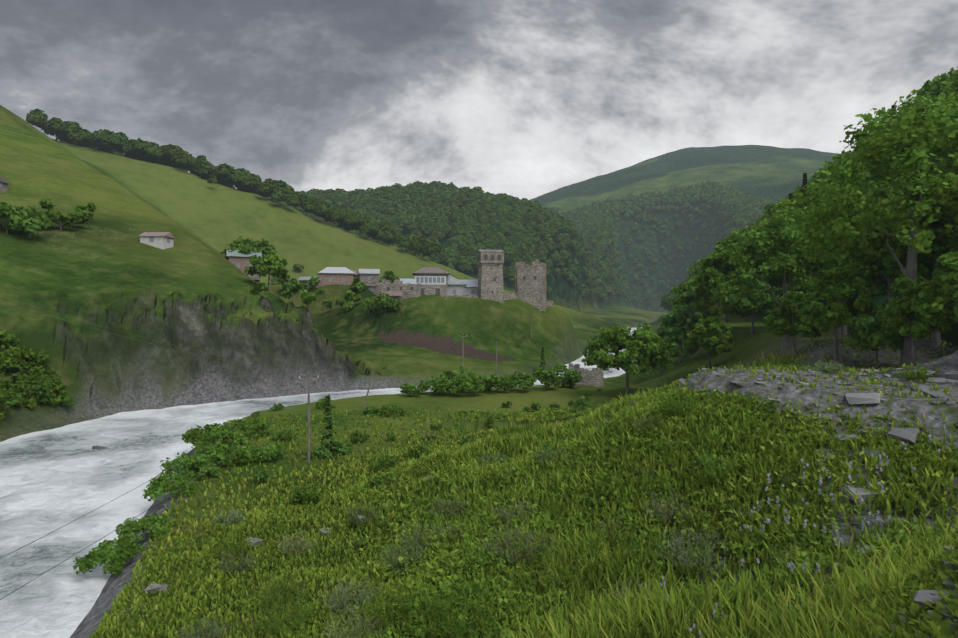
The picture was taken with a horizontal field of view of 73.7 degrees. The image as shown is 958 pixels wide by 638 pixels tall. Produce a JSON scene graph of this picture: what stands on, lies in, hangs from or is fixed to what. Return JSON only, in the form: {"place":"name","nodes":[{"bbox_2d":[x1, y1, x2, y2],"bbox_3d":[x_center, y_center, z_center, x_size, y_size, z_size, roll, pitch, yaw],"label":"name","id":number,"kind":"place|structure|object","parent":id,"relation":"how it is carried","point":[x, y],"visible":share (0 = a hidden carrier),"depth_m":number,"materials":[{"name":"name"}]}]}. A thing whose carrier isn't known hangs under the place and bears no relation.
{"place":"outdoors","nodes":[
{"label":"outdoors","id":0,"kind":"place"},
{"bbox_2d":[0,328,636,637],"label":"river water","id":1,"kind":"structure","parent":0,"point":[47,486],"depth_m":42.93,"materials":[{"name":"grey liquid"}]},
{"bbox_2d":[0,105,957,637],"bbox_3d":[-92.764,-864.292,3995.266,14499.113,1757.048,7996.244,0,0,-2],"label":"grassy terrain","id":2,"kind":"structure","parent":0,"point":[120,281],"depth_m":98.01,"materials":[{"name":"green plant"}]},
{"bbox_2d":[0,296,531,599],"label":"utility poles","id":3,"kind":"object","parent":2,"relation":"on","point":[308,431],"visible":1,"depth_m":46.01,"materials":[{"name":"grey wood"}]},
{"bbox_2d":[0,176,603,386],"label":"buildings","id":4,"kind":"structure","parent":2,"relation":"on","point":[530,285],"depth_m":145.86,"materials":[{"name":"grey stone"}]},
{"bbox_2d":[0,66,957,575],"bbox_3d":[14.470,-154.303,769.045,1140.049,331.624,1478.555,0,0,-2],"label":"trees","id":5,"kind":"object","parent":2,"relation":"on","point":[824,224],"depth_m":74.87,"materials":[{"name":"green plant"}]},
{"bbox_2d":[40,367,957,637],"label":"rocks","id":6,"kind":"object","parent":2,"relation":"on","point":[909,435],"visible":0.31,"depth_m":25.47,"materials":[{"name":"grey stone"}]},
{"bbox_2d":[87,336,957,637],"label":"ground cover plants","id":7,"kind":"object","parent":2,"relation":"on","point":[603,568],"visible":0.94,"depth_m":23.66,"materials":[{"name":"green plant"}]},
{"bbox_2d":[0,0,957,199],"label":"sky","id":8,"kind":"structure","parent":0,"point":[529,99],"materials":[{"name":"grey"}]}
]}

